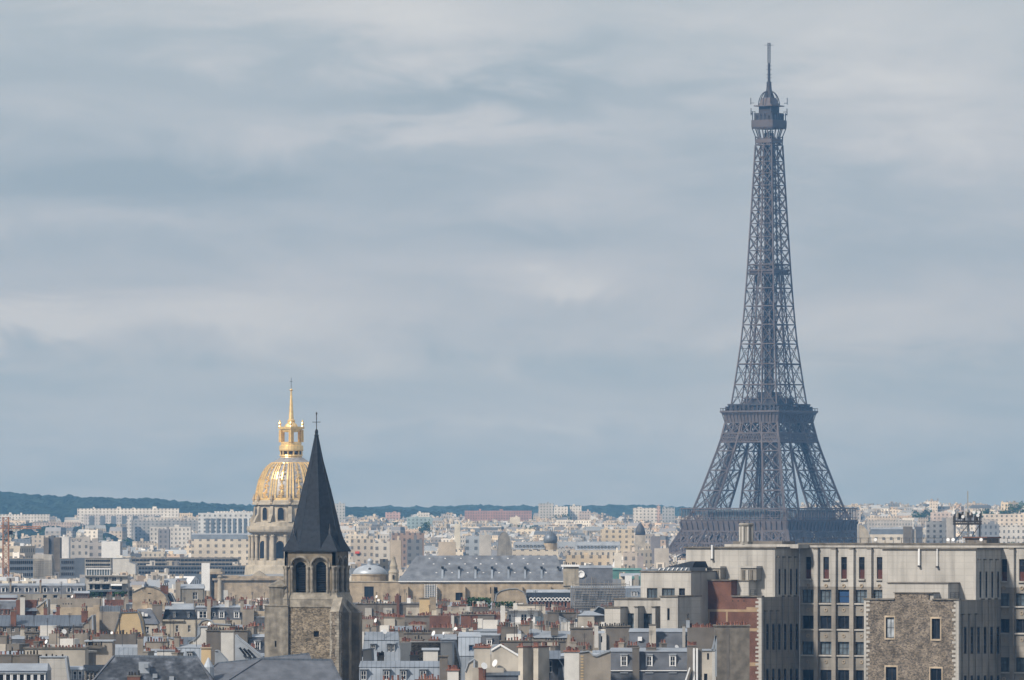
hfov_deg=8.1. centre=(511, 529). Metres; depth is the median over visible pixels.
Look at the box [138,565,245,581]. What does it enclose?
office block
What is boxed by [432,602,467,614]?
town house
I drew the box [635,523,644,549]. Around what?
domed house
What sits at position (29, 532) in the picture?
woodland
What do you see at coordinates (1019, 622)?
window
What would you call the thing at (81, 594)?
town house
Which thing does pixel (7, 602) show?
town house
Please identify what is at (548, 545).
domed building
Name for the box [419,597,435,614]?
town house
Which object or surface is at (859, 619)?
window
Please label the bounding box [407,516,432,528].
apartment block
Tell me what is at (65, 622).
town house
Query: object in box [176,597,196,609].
town house
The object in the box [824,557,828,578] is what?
window
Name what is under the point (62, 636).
town house
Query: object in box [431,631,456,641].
town house
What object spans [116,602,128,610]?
town house
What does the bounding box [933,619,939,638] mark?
window
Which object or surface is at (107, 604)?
town house
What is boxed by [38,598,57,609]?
town house
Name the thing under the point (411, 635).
town house
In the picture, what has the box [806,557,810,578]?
window
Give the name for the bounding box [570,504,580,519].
apartment block
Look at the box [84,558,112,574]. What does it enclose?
office block
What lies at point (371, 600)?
town house
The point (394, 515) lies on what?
apartment block
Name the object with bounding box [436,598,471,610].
town house
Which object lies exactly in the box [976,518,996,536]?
apartment block
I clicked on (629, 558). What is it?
apartment block
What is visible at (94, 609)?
town house
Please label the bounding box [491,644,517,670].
town house
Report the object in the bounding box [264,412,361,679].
bell tower
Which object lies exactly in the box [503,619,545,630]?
town house
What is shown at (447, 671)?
town house
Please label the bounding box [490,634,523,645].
town house
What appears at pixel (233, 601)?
town house
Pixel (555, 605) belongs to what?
town house
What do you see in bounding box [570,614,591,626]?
town house
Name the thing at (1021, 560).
window
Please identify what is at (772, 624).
window
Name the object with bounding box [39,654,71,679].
town house
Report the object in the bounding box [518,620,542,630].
town house
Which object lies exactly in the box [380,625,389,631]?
town house
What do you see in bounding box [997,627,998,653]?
window
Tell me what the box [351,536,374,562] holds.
apartment block
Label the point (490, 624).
town house
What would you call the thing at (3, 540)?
tower crane
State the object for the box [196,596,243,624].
town house
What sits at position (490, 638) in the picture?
town house
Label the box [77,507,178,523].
apartment block
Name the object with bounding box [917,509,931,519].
tree
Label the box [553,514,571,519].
tree
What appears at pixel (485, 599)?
roof garden
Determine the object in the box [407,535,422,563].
apartment block
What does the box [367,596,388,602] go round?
town house
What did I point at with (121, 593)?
balcony hedge
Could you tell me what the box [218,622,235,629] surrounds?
town house
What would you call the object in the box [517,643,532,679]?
flue slab
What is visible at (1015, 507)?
tree
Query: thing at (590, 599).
scaffolding
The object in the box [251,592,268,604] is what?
town house
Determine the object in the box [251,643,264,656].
town house
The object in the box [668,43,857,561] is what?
lattice tower
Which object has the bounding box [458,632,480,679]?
town house
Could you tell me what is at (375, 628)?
town house
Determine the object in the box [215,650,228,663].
town house
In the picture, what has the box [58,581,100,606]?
town house
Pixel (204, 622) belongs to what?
town house
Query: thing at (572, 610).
town house
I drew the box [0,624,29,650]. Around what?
town house
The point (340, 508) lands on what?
apartment block
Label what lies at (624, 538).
apartment block
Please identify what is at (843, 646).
window
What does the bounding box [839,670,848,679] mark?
window
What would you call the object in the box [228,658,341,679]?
slate roofed nave
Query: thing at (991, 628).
window
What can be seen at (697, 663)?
town house
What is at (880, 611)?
stone institute
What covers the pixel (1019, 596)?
window
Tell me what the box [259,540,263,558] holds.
window
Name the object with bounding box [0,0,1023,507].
sky
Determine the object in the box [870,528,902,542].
apartment block
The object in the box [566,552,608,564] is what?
apartment block
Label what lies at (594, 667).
town house
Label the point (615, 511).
hills
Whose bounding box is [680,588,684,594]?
window
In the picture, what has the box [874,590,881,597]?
window
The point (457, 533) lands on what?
apartment block
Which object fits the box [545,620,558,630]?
town house
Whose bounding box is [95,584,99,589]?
window
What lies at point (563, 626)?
town house
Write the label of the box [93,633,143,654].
town house
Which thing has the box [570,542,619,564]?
apartment block
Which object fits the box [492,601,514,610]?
roof garden
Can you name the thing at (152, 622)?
town house
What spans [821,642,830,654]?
window
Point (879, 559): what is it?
window
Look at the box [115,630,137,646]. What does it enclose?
town house
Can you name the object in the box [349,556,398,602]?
domed chapel
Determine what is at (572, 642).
town house
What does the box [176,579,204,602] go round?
town house
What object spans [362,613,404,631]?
town house
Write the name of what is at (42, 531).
town trees
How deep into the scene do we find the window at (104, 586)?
1980.34 m
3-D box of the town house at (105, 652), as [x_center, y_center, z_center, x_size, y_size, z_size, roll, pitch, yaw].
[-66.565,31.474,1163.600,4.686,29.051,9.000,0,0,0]
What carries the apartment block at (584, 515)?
on the ground
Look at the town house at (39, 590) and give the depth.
1860.37 m
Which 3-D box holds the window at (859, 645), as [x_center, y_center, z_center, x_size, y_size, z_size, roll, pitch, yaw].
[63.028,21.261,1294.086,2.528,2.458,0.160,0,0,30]
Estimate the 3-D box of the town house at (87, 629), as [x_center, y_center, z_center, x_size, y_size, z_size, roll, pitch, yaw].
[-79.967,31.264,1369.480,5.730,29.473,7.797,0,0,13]
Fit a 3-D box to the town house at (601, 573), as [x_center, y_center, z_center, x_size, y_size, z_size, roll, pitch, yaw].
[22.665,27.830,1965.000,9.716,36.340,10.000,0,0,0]
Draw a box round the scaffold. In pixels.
[424,584,436,599]
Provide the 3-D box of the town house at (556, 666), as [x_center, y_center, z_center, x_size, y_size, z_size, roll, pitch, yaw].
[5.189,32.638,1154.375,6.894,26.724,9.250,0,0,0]
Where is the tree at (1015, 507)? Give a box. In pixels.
[1006,501,1023,513]
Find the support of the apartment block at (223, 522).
on the ground
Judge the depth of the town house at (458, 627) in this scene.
1427.02 m
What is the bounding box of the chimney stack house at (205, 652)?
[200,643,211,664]
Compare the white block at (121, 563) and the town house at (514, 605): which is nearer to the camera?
the town house at (514, 605)
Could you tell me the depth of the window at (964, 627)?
1267.72 m
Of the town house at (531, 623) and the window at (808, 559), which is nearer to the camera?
the window at (808, 559)
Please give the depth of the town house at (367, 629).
1420.48 m
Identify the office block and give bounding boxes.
[9,558,32,577]
[60,558,74,577]
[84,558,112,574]
[131,557,239,564]
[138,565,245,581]
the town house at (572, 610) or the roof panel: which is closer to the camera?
the town house at (572, 610)
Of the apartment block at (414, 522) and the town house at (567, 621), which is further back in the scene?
the apartment block at (414, 522)
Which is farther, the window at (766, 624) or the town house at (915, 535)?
the town house at (915, 535)
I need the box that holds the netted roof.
[613,568,641,585]
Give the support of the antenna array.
on the stone institute
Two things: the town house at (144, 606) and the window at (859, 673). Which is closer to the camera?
the window at (859, 673)
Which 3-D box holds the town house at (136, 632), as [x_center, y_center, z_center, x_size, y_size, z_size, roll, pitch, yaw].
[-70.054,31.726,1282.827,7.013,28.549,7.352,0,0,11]
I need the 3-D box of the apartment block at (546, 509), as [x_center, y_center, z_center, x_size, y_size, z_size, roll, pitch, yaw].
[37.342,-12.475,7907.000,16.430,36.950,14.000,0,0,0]
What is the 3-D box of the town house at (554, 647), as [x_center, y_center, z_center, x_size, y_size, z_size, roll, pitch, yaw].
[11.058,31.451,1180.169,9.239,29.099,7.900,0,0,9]
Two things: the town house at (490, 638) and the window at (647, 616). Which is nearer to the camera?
the window at (647, 616)
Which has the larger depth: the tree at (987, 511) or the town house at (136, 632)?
the tree at (987, 511)
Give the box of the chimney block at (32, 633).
[24,612,39,638]
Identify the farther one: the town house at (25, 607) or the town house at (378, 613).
the town house at (378, 613)
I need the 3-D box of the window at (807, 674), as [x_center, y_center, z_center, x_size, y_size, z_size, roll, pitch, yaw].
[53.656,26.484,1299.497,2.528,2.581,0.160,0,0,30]
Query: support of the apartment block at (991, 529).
on the ground
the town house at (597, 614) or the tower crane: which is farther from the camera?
the tower crane
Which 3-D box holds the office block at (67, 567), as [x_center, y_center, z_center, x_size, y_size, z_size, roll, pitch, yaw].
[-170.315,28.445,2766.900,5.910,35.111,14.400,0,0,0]
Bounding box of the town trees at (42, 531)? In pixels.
[0,516,973,545]
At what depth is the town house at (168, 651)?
1150.00 m
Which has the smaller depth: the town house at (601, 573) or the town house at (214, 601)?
the town house at (214, 601)
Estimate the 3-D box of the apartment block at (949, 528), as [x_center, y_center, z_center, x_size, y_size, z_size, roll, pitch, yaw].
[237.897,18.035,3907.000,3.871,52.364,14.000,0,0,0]
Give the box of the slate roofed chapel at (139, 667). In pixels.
[93,655,213,679]
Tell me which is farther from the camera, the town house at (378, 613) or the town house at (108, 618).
the town house at (378, 613)
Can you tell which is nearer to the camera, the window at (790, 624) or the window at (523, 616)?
the window at (790, 624)
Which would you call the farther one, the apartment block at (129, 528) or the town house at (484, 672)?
the apartment block at (129, 528)
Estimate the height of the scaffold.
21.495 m
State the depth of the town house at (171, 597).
1810.00 m
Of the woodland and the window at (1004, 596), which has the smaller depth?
the window at (1004, 596)
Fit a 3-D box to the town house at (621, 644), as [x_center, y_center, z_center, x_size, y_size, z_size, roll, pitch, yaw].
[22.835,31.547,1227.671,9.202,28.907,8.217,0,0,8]
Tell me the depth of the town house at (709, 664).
1125.00 m
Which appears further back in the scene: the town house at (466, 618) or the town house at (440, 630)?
the town house at (466, 618)
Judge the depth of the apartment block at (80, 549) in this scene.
3500.00 m
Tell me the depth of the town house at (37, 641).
1154.18 m
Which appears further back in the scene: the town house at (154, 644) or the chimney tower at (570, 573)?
the chimney tower at (570, 573)
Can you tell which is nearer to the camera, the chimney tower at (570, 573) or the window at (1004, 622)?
the window at (1004, 622)
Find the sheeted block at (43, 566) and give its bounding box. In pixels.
[33,554,53,578]
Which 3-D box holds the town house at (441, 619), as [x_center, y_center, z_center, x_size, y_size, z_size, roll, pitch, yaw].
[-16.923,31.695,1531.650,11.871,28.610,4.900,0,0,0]
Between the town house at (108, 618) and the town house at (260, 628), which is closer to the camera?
the town house at (108, 618)
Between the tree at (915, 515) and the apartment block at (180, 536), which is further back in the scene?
the tree at (915, 515)
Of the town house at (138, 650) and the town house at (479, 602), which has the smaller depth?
the town house at (138, 650)
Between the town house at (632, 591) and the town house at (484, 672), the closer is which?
the town house at (484, 672)
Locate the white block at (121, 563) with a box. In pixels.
[113,555,137,574]
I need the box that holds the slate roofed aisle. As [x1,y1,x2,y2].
[204,653,310,679]
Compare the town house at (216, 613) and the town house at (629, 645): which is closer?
the town house at (629, 645)
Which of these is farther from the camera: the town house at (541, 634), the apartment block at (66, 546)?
the apartment block at (66, 546)
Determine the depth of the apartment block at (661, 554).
3300.00 m
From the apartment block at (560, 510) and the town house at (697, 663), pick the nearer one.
the town house at (697, 663)
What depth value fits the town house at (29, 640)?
1196.05 m
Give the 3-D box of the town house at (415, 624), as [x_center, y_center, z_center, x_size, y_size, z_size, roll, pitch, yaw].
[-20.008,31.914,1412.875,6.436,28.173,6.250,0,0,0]
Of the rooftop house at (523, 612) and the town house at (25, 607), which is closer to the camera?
the town house at (25, 607)
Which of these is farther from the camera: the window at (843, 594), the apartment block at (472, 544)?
the apartment block at (472, 544)
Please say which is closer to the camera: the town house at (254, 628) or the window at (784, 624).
the window at (784, 624)
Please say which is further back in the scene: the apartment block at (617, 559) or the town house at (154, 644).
the apartment block at (617, 559)
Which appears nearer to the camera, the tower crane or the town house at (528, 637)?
the town house at (528, 637)
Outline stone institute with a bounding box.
[684,523,1023,679]
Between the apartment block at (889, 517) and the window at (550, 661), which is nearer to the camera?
the window at (550, 661)
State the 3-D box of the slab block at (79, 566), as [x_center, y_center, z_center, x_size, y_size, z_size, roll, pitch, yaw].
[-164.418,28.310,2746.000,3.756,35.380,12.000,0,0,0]
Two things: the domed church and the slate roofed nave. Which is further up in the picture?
the domed church
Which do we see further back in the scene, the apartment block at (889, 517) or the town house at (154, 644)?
the apartment block at (889, 517)
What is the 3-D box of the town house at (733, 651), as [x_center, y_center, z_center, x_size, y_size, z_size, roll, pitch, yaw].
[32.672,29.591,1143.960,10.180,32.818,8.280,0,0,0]
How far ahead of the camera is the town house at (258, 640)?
1271.01 m
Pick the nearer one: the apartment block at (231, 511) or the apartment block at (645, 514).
the apartment block at (231, 511)
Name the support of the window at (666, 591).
in the modern annex
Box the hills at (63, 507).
[0,491,464,521]
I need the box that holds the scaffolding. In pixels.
[570,577,629,610]
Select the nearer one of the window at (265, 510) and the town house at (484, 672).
the town house at (484, 672)
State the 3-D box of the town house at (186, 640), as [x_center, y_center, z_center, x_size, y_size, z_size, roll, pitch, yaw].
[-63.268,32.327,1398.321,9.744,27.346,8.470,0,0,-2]
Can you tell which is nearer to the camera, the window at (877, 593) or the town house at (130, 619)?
the window at (877, 593)
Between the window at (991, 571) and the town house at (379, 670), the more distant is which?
the window at (991, 571)
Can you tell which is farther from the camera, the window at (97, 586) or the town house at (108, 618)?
the window at (97, 586)
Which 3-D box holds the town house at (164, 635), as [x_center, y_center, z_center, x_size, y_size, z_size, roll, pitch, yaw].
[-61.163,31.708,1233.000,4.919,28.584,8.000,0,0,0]
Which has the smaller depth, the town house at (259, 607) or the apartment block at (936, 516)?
the town house at (259, 607)
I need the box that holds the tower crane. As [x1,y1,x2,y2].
[0,517,40,576]
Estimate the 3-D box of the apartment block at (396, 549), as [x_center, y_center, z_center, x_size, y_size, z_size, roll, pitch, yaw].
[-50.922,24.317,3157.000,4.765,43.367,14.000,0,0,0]
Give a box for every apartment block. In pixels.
[0,513,49,522]
[32,521,80,527]
[60,535,70,557]
[71,536,91,557]
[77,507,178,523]
[84,515,160,524]
[84,568,129,599]
[90,538,122,557]
[127,517,131,538]
[132,519,197,540]
[143,516,197,519]
[150,525,191,546]
[158,527,169,549]
[191,533,250,564]
[198,512,252,534]
[214,510,252,512]
[334,502,344,521]
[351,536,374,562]
[374,539,389,562]
[385,511,400,520]
[390,536,401,569]
[391,531,423,566]
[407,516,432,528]
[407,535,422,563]
[417,511,429,516]
[438,540,455,554]
[454,522,459,549]
[465,509,531,521]
[466,532,478,554]
[479,532,490,554]
[510,516,519,523]
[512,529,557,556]
[539,502,553,517]
[554,505,567,518]
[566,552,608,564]
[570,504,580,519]
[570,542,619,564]
[579,509,590,519]
[601,528,633,554]
[614,548,621,567]
[623,547,636,567]
[633,507,656,522]
[637,553,642,568]
[650,534,659,563]
[654,545,668,567]
[657,504,659,522]
[662,506,674,522]
[866,514,898,519]
[867,518,911,532]
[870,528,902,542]
[925,518,945,542]
[930,510,950,520]
[946,515,954,542]
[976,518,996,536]
[977,521,998,536]
[983,513,1023,525]
[999,524,1023,542]
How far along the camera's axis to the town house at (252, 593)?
1853.59 m
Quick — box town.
[0,498,1023,605]
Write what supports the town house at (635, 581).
on the ground
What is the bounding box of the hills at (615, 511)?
[228,504,705,518]
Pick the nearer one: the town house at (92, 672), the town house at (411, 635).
the town house at (92, 672)
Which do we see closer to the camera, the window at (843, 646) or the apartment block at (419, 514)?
the window at (843, 646)
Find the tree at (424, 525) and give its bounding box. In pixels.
[418,521,431,532]
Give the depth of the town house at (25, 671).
1062.60 m
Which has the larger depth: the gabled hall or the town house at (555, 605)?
the gabled hall
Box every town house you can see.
[0,578,85,603]
[0,595,17,614]
[0,605,95,634]
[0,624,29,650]
[0,663,51,679]
[2,637,43,654]
[12,627,58,643]
[15,625,25,635]
[16,596,49,614]
[23,625,88,665]
[25,626,66,643]
[25,635,80,646]
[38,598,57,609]
[39,618,56,635]
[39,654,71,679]
[43,603,100,632]
[49,611,137,644]
[57,633,84,645]
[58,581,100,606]
[60,639,96,664]
[69,666,84,679]
[71,591,89,597]
[77,617,91,633]
[83,665,104,679]
[84,635,115,664]
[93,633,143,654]
[99,593,121,633]
[104,591,131,604]
[104,599,113,605]
[111,628,140,633]
[114,609,146,636]
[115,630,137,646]
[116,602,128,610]
[124,594,131,609]
[132,582,169,609]
[137,609,159,636]
[138,601,152,608]
[142,642,183,655]
[143,632,169,648]
[143,637,183,649]
[152,600,196,636]
[152,620,175,647]
[156,645,181,655]
[161,626,195,643]
[168,592,175,601]
[174,623,201,659]
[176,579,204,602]
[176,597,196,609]
[193,622,209,644]
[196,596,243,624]
[197,599,204,604]
[198,619,230,629]
[205,627,248,664]
[213,598,244,604]
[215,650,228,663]
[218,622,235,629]
[225,617,241,626]
[229,592,262,608]
[230,596,254,604]
[235,634,262,659]
[236,615,264,633]
[242,605,264,627]
[243,625,264,652]
[250,622,257,633]
[250,622,264,631]
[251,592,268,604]
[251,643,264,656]
[256,602,262,610]
[354,593,418,617]
[359,661,438,679]
[362,603,399,660]
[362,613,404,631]
[365,624,371,631]
[367,595,384,602]
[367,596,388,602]
[372,623,378,631]
[375,611,411,616]
[377,641,460,679]
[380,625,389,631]
[386,589,412,602]
[389,626,395,631]
[394,593,436,604]
[394,621,425,631]
[396,622,421,640]
[399,629,439,641]
[403,629,431,640]
[405,612,459,631]
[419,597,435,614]
[430,624,461,635]
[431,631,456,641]
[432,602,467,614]
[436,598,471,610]
[436,604,460,624]
[438,655,459,679]
[454,624,462,630]
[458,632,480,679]
[460,597,467,605]
[460,611,499,626]
[461,622,503,644]
[465,643,491,679]
[468,603,492,613]
[469,620,499,631]
[470,615,482,628]
[472,619,519,632]
[473,662,519,679]
[477,601,491,610]
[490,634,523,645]
[491,631,533,648]
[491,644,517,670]
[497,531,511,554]
[500,610,566,652]
[501,605,569,646]
[502,632,546,653]
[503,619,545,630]
[505,602,523,619]
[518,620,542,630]
[526,618,532,628]
[543,607,559,623]
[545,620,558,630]
[547,609,574,630]
[548,619,602,634]
[549,650,563,679]
[550,633,598,657]
[551,602,557,609]
[556,617,591,630]
[560,619,576,630]
[561,607,581,612]
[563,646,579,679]
[567,631,598,649]
[569,637,619,652]
[570,609,593,649]
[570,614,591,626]
[571,586,624,611]
[578,606,604,630]
[579,565,612,585]
[579,644,610,679]
[594,622,630,649]
[610,643,686,679]
[618,638,626,647]
[620,573,639,585]
[622,636,638,647]
[625,586,640,597]
[628,624,686,647]
[659,640,678,647]
[685,641,701,679]
[686,613,750,679]
[702,636,716,679]
[857,524,871,542]
[903,527,922,542]
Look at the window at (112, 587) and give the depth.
1980.34 m
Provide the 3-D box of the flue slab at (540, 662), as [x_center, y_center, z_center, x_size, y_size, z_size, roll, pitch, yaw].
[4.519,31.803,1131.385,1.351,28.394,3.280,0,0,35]
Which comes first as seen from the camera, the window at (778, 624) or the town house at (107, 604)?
the window at (778, 624)
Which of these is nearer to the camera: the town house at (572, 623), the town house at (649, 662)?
the town house at (649, 662)
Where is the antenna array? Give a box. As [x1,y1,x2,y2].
[952,491,981,541]
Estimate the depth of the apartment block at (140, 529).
6600.00 m
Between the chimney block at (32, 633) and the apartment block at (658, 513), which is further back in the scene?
the apartment block at (658, 513)
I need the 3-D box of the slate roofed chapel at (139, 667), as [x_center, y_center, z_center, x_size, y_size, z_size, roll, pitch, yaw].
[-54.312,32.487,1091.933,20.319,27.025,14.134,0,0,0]
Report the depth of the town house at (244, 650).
1200.00 m
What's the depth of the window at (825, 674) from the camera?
1297.79 m
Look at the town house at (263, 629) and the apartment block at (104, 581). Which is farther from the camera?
the apartment block at (104, 581)
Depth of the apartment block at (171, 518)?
7200.00 m
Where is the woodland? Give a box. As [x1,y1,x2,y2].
[0,521,133,546]
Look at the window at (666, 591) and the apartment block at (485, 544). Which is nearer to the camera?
the window at (666, 591)
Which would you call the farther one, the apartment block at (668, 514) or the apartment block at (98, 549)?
the apartment block at (668, 514)
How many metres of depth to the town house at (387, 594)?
1948.94 m
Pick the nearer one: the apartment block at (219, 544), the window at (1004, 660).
the window at (1004, 660)
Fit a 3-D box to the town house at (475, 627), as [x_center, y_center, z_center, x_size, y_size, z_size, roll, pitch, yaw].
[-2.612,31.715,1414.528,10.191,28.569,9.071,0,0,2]
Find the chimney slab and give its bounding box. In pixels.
[220,630,234,660]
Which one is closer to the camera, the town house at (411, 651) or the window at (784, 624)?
the town house at (411, 651)
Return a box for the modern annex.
[603,561,716,632]
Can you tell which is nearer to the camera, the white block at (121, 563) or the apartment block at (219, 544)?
the white block at (121, 563)
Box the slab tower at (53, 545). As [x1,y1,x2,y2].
[44,536,61,577]
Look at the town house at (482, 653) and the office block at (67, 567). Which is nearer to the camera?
the town house at (482, 653)
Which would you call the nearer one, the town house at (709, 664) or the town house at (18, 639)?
the town house at (709, 664)
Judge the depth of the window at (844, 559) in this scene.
1295.89 m
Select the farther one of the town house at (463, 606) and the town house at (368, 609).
the town house at (463, 606)
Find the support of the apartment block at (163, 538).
on the ground
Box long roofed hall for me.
[398,555,562,604]
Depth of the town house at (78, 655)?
1125.00 m
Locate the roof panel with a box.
[201,563,209,595]
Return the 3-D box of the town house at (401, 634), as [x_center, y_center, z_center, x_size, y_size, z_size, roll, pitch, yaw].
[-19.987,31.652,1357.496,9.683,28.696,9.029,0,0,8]
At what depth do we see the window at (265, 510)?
2694.28 m
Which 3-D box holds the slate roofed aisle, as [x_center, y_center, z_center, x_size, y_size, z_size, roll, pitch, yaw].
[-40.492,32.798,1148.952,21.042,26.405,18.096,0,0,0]
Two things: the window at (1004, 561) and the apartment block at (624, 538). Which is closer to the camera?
the window at (1004, 561)
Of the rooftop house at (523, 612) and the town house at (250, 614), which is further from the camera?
the rooftop house at (523, 612)
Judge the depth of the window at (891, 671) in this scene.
1272.07 m
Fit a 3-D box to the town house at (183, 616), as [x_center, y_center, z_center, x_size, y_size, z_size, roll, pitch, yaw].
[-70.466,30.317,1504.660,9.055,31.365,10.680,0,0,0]
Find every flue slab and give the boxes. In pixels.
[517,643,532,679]
[532,642,549,679]
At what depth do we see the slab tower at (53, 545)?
2900.00 m
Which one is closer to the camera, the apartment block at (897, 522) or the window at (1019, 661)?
the window at (1019, 661)
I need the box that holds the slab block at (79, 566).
[75,558,84,577]
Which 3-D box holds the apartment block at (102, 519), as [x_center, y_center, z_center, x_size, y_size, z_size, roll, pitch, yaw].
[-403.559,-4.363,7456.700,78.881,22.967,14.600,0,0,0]
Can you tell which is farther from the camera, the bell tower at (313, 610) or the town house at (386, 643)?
the town house at (386, 643)
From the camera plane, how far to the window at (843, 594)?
1295.89 m
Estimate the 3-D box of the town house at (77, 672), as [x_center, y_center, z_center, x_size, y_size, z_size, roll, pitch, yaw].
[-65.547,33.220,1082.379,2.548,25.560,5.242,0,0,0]
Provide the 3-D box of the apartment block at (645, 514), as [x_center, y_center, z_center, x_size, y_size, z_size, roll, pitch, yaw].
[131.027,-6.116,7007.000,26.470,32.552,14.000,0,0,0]
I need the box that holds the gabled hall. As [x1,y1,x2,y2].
[494,588,569,610]
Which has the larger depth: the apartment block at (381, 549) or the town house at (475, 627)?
the apartment block at (381, 549)
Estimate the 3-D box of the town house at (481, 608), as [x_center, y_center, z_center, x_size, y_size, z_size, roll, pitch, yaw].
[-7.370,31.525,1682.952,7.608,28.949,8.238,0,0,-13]
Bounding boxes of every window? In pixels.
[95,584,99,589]
[102,584,108,589]
[111,586,121,589]
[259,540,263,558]
[262,507,267,519]
[275,540,283,558]
[277,507,284,519]
[364,586,373,599]
[455,593,462,599]
[490,587,497,593]
[521,614,526,620]
[549,660,551,672]
[628,613,633,627]
[644,613,651,627]
[648,588,656,597]
[663,588,674,595]
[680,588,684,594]
[766,624,767,649]
[772,624,773,649]
[778,624,779,649]
[784,569,785,594]
[784,624,785,649]
[790,569,791,594]
[790,624,791,649]
[796,624,797,649]
[803,590,813,602]
[803,616,813,628]
[803,641,813,654]
[803,670,813,679]
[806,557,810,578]
[821,590,830,602]
[821,616,830,628]
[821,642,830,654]
[821,670,830,679]
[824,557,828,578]
[839,590,848,602]
[839,616,848,628]
[839,642,848,654]
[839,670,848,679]
[842,557,846,578]
[856,590,866,602]
[856,616,863,628]
[856,642,863,654]
[856,670,863,679]
[860,557,864,578]
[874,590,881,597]
[877,557,881,578]
[887,617,893,637]
[887,667,896,679]
[931,668,940,679]
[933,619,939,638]
[964,627,965,653]
[971,627,972,653]
[977,627,979,653]
[984,627,985,653]
[985,571,986,597]
[990,627,992,653]
[991,571,992,597]
[997,571,998,597]
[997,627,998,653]
[1001,593,1008,605]
[1001,619,1008,632]
[1001,657,1008,671]
[1002,559,1006,580]
[1016,593,1023,605]
[1016,619,1023,632]
[1016,658,1023,671]
[1020,559,1023,580]
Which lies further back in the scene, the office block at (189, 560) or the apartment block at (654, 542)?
the apartment block at (654, 542)
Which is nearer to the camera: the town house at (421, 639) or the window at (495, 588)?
the town house at (421, 639)
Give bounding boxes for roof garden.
[466,597,491,608]
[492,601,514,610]
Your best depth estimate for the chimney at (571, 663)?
1110.00 m
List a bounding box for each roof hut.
[362,648,373,660]
[422,648,438,660]
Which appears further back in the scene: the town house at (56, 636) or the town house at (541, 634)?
the town house at (541, 634)
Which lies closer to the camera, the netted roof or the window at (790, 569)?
the window at (790, 569)
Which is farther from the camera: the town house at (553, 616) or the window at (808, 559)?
the town house at (553, 616)
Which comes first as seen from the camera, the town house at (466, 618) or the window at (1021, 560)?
the window at (1021, 560)
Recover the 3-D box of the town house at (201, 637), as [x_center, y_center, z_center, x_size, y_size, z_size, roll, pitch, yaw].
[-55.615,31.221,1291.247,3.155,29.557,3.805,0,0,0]
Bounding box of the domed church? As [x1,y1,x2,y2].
[199,381,308,603]
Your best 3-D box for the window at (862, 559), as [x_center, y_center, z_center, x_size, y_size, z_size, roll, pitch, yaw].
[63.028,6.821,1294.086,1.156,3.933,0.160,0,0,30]
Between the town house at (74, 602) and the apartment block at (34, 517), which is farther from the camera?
the apartment block at (34, 517)
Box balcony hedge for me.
[89,591,127,598]
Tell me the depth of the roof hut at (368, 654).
1190.00 m
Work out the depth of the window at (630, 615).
1287.06 m
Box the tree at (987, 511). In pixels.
[983,509,994,513]
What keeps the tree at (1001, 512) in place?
on the ground
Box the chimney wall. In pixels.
[383,674,439,679]
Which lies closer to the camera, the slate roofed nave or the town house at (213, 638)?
the slate roofed nave
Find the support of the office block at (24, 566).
on the ground
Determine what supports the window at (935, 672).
in the stone institute
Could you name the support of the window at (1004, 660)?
in the stone institute
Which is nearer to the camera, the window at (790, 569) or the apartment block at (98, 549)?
the window at (790, 569)
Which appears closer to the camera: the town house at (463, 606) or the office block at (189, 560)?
the town house at (463, 606)
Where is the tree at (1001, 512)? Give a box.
[998,509,1011,513]
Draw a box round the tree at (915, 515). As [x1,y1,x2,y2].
[911,510,929,520]
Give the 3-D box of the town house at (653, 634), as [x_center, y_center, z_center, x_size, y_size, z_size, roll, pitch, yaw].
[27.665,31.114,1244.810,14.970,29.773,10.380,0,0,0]
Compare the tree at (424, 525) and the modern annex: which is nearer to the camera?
the modern annex
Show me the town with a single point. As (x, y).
(569, 533)
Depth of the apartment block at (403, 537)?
3600.00 m
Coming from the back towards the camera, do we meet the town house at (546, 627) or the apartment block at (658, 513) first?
the apartment block at (658, 513)
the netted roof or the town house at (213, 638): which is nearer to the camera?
the town house at (213, 638)
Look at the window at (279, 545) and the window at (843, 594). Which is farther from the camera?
the window at (279, 545)
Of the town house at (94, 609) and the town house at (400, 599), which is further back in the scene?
the town house at (400, 599)
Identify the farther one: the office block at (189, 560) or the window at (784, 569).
the office block at (189, 560)
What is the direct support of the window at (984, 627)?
in the stone institute
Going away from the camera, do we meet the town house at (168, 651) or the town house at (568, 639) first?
the town house at (168, 651)
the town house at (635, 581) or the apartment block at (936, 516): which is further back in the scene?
the apartment block at (936, 516)
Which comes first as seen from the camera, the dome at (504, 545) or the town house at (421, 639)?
the town house at (421, 639)
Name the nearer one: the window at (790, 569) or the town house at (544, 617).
the window at (790, 569)
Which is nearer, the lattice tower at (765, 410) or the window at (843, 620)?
the window at (843, 620)
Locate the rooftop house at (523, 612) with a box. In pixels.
[500,590,545,628]
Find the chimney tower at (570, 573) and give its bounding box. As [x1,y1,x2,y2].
[561,562,578,589]
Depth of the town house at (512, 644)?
1230.00 m
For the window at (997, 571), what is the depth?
1279.07 m
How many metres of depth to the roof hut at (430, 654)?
1185.00 m
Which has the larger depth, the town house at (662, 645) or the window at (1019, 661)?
the window at (1019, 661)
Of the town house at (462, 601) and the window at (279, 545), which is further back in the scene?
the window at (279, 545)

